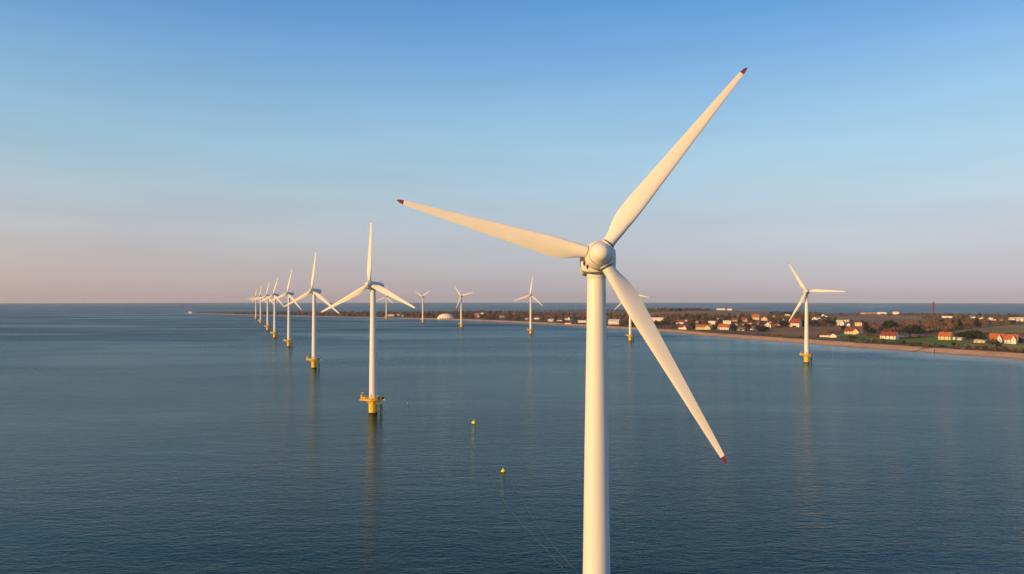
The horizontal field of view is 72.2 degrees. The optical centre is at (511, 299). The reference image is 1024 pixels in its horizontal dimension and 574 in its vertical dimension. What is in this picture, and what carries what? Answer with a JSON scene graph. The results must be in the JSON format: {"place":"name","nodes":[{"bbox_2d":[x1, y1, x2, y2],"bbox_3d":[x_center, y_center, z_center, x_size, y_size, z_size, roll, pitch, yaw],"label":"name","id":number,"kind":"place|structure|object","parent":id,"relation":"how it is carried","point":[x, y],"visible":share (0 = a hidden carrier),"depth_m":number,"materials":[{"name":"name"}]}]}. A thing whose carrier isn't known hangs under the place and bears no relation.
{"place":"outdoors","nodes":[
{"label":"outdoors","id":0,"kind":"place"},
{"bbox_2d":[0,303,1023,573],"bbox_3d":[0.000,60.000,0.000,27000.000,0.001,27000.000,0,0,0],"label":"sea","id":1,"kind":"structure","parent":0,"point":[160,439],"depth_m":282.84,"materials":[{"name":"liquid"}]},
{"bbox_2d":[246,289,257,318],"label":"wind turbine","id":2,"kind":"object","parent":1,"relation":"in","point":[255,316],"visible":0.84,"depth_m":2124.84,"materials":[{"name":"paint"}]},
{"bbox_2d":[251,285,266,322],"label":"wind turbine","id":3,"kind":"object","parent":1,"relation":"in","point":[261,320],"visible":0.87,"depth_m":1762.84,"materials":[{"name":"paint"}]},
{"bbox_2d":[252,284,273,329],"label":"wind turbine","id":4,"kind":"object","parent":1,"relation":"in","point":[267,326],"visible":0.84,"depth_m":1361.96,"materials":[{"name":"paint"}]},
{"bbox_2d":[258,278,282,337],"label":"wind turbine","id":5,"kind":"object","parent":1,"relation":"in","point":[274,333],"visible":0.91,"depth_m":1100.40,"materials":[{"name":"paint"}]},
{"bbox_2d":[268,270,300,346],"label":"wind turbine","id":6,"kind":"object","parent":1,"relation":"in","point":[289,340],"visible":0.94,"depth_m":893.92,"materials":[{"name":"paint"}]},
{"bbox_2d":[283,253,338,367],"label":"wind turbine","id":7,"kind":"object","parent":1,"relation":"in","point":[315,293],"visible":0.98,"depth_m":611.93,"materials":[{"name":"paint"}]},
{"bbox_2d":[320,220,415,413],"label":"wind turbine","id":8,"kind":"object","parent":1,"relation":"in","point":[373,399],"visible":1,"depth_m":368.15,"materials":[{"name":"paint"}]},
{"bbox_2d":[377,296,392,318],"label":"wind turbine","id":9,"kind":"object","parent":1,"relation":"in","point":[386,297],"visible":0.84,"depth_m":2107.64,"materials":[{"name":"paint"}]},
{"bbox_2d":[415,291,428,322],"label":"wind turbine","id":10,"kind":"object","parent":1,"relation":"in","point":[423,319],"visible":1,"depth_m":1810.28,"materials":[{"name":"paint"}]},
{"bbox_2d":[454,285,473,327],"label":"wind turbine","id":11,"kind":"object","parent":1,"relation":"in","point":[461,296],"visible":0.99,"depth_m":1498.27,"materials":[{"name":"paint"}]},
{"bbox_2d":[459,428,564,570],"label":"floating line","id":12,"kind":"object","parent":1,"relation":"on","point":[509,509],"visible":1,"depth_m":190.59,"materials":[{"name":"plastic"}]},
{"bbox_2d":[514,276,542,333],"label":"wind turbine","id":13,"kind":"object","parent":1,"relation":"in","point":[531,297],"visible":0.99,"depth_m":1211.63,"materials":[{"name":"paint"}]},
{"bbox_2d":[397,67,746,573],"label":"wind turbine","id":14,"kind":"object","parent":1,"relation":"in","point":[597,262],"visible":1,"depth_m":104.13,"materials":[{"name":"paint"}]},
{"bbox_2d":[613,294,649,340],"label":"wind turbine","id":15,"kind":"object","parent":1,"relation":"in","point":[630,335],"visible":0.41,"depth_m":1017.08,"materials":[{"name":"paint"}]},
{"bbox_2d":[788,263,846,362],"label":"wind turbine","id":16,"kind":"object","parent":1,"relation":"in","point":[806,354],"visible":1,"depth_m":665.01,"materials":[{"name":"paint"}]},
{"bbox_2d":[0,0,1023,302],"label":"sky","id":17,"kind":"structure","parent":0,"point":[152,151],"materials":[{"name":"blue"}]},
{"bbox_2d":[192,309,1023,359],"bbox_3d":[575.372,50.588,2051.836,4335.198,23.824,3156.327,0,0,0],"label":"terrain","id":18,"kind":"structure","parent":0,"point":[814,332],"depth_m":1285.64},
{"bbox_2d":[437,314,453,318],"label":"dome hall","id":19,"kind":"structure","parent":18,"relation":"on","point":[445,316],"depth_m":2081.94,"materials":[{"name":"white concrete"}]},
{"bbox_2d":[565,316,572,319],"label":"house","id":20,"kind":"structure","parent":18,"relation":"on","point":[568,317],"depth_m":1914.43,"materials":[{"name":"white tile"}]},
{"bbox_2d":[608,319,619,323],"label":"building","id":21,"kind":"structure","parent":18,"relation":"on","point":[613,321],"depth_m":1596.87,"materials":[{"name":"white glass"}]},
{"bbox_2d":[234,307,1020,330],"bbox_3d":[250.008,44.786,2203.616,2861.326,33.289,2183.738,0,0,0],"label":"evergreen woods","id":22,"kind":"object","parent":18,"relation":"on","point":[812,322],"visible":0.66,"depth_m":1920.56,"materials":[{"name":"green plant"}]},
{"bbox_2d":[236,308,1023,332],"bbox_3d":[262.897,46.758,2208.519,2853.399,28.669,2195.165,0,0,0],"label":"bare woods","id":23,"kind":"object","parent":18,"relation":"on","point":[947,322],"visible":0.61,"depth_m":1821.70,"materials":[{"name":"plant"}]},
{"bbox_2d":[651,317,663,320],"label":"house","id":24,"kind":"structure","parent":18,"relation":"on","point":[657,318],"depth_m":1656.42,"materials":[{"name":"white tile"}]},
{"bbox_2d":[676,319,684,323],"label":"house","id":25,"kind":"structure","parent":18,"relation":"on","point":[680,321],"depth_m":1539.53,"materials":[{"name":"white tile"}]},
{"bbox_2d":[678,325,688,329],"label":"house","id":26,"kind":"structure","parent":18,"relation":"on","point":[684,327],"depth_m":1340.16,"materials":[{"name":"white paint"}]},
{"bbox_2d":[695,324,712,329],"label":"house","id":27,"kind":"structure","parent":18,"relation":"on","point":[704,326],"depth_m":1309.93,"materials":[{"name":"paint"}]},
{"bbox_2d":[718,323,730,329],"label":"house","id":28,"kind":"structure","parent":18,"relation":"on","point":[721,326],"depth_m":1287.70,"materials":[{"name":"white paint"}]},
{"bbox_2d":[723,320,731,323],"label":"house","id":29,"kind":"structure","parent":18,"relation":"on","point":[727,321],"depth_m":1491.80,"materials":[{"name":"grey stone"}]},
{"bbox_2d":[437,317,1023,352],"bbox_3d":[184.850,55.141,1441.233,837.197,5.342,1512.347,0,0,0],"label":"scrub undergrowth","id":30,"kind":"object","parent":18,"relation":"on","point":[908,344],"visible":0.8,"depth_m":911.21,"materials":[{"name":"green plant"}]},
{"bbox_2d":[736,327,745,330],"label":"house","id":31,"kind":"structure","parent":18,"relation":"on","point":[739,328],"depth_m":1246.59,"materials":[{"name":"white paint"}]},
{"bbox_2d":[751,314,759,319],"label":"house","id":32,"kind":"structure","parent":18,"relation":"on","point":[755,316],"depth_m":1825.90,"materials":[{"name":"orange tile"}]},
{"bbox_2d":[755,325,769,330],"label":"tree","id":33,"kind":"object","parent":18,"relation":"on","point":[761,328],"visible":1,"depth_m":1213.95,"materials":[{"name":"green plant"}]},
{"bbox_2d":[507,310,1023,351],"bbox_3d":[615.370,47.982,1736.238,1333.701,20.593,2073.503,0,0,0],"label":"hedgerow shrubbery","id":34,"kind":"object","parent":18,"relation":"on","point":[970,346],"visible":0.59,"depth_m":1064.92,"materials":[{"name":"green plant"}]},
{"bbox_2d":[778,320,789,325],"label":"tree","id":35,"kind":"object","parent":18,"relation":"on","point":[783,323],"visible":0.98,"depth_m":1400.23,"materials":[{"name":"green plant"}]},
{"bbox_2d":[789,318,801,326],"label":"house","id":36,"kind":"structure","parent":18,"relation":"on","point":[797,322],"depth_m":1395.57,"materials":[{"name":"white paint"}]},
{"bbox_2d":[819,332,839,337],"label":"house","id":37,"kind":"structure","parent":18,"relation":"on","point":[828,334],"depth_m":1055.06,"materials":[{"name":"white paint"}]},
{"bbox_2d":[836,320,846,325],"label":"house","id":38,"kind":"structure","parent":18,"relation":"on","point":[841,322],"depth_m":1450.22,"materials":[{"name":"paint"}]},
{"bbox_2d":[844,327,863,333],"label":"house","id":39,"kind":"structure","parent":18,"relation":"on","point":[848,330],"depth_m":1136.91,"materials":[{"name":"white paint"}]},
{"bbox_2d":[863,322,870,331],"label":"tree","id":40,"kind":"object","parent":18,"relation":"on","point":[866,326],"visible":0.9,"depth_m":1209.39,"materials":[{"name":"green plant"}]},
{"bbox_2d":[866,327,875,332],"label":"tree","id":41,"kind":"object","parent":18,"relation":"on","point":[871,330],"visible":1,"depth_m":1164.88,"materials":[{"name":"green plant"}]},
{"bbox_2d":[879,331,899,338],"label":"house","id":42,"kind":"structure","parent":18,"relation":"on","point":[889,335],"depth_m":995.79,"materials":[{"name":"white paint"}]},
{"bbox_2d":[881,320,900,330],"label":"tree","id":43,"kind":"object","parent":18,"relation":"on","point":[887,324],"visible":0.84,"depth_m":1212.72,"materials":[{"name":"green plant"}]},
{"bbox_2d":[899,333,910,337],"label":"house","id":44,"kind":"structure","parent":18,"relation":"on","point":[904,335],"depth_m":1018.26,"materials":[{"name":"grey stone"}]},
{"bbox_2d":[901,326,913,333],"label":"tree","id":45,"kind":"object","parent":18,"relation":"on","point":[907,329],"visible":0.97,"depth_m":1141.16,"materials":[{"name":"green plant"}]},
{"bbox_2d":[910,324,924,333],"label":"tree","id":46,"kind":"object","parent":18,"relation":"on","point":[917,329],"visible":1,"depth_m":1127.95,"materials":[{"name":"green plant"}]},
{"bbox_2d":[938,331,953,339],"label":"house","id":47,"kind":"structure","parent":18,"relation":"on","point":[949,335],"depth_m":968.04,"materials":[{"name":"orange tile"}]},
{"bbox_2d":[957,318,963,327],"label":"tree","id":48,"kind":"object","parent":18,"relation":"on","point":[959,321],"visible":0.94,"depth_m":1277.62,"materials":[{"name":"green plant"}]},
{"bbox_2d":[960,330,981,338],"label":"tree","id":49,"kind":"object","parent":18,"relation":"on","point":[968,334],"visible":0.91,"depth_m":963.86,"materials":[{"name":"green plant"}]},
{"bbox_2d":[973,318,981,327],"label":"tree","id":50,"kind":"object","parent":18,"relation":"on","point":[977,323],"visible":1,"depth_m":1281.77,"materials":[{"name":"green plant"}]},
{"bbox_2d":[974,338,985,342],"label":"house","id":51,"kind":"structure","parent":18,"relation":"on","point":[978,341],"depth_m":902.18,"materials":[{"name":"paint"}]},
{"bbox_2d":[975,334,985,339],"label":"tree","id":52,"kind":"object","parent":18,"relation":"on","point":[982,336],"visible":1,"depth_m":945.63,"materials":[{"name":"green plant"}]},
{"bbox_2d":[984,337,999,343],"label":"bush","id":53,"kind":"object","parent":18,"relation":"on","point":[993,341],"visible":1,"depth_m":869.79,"materials":[{"name":"green plant"}]},
{"bbox_2d":[989,332,1003,342],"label":"house","id":54,"kind":"structure","parent":18,"relation":"on","point":[992,335],"depth_m":891.83,"materials":[{"name":"orange tile"}]},
{"bbox_2d":[1004,334,1018,343],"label":"house","id":55,"kind":"structure","parent":18,"relation":"on","point":[1010,338],"depth_m":877.61,"materials":[{"name":"white paint"}]},
{"bbox_2d":[1016,317,1023,320],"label":"house","id":56,"kind":"structure","parent":18,"relation":"on","point":[1020,318],"depth_m":1617.09,"materials":[{"name":"brick"}]}
]}

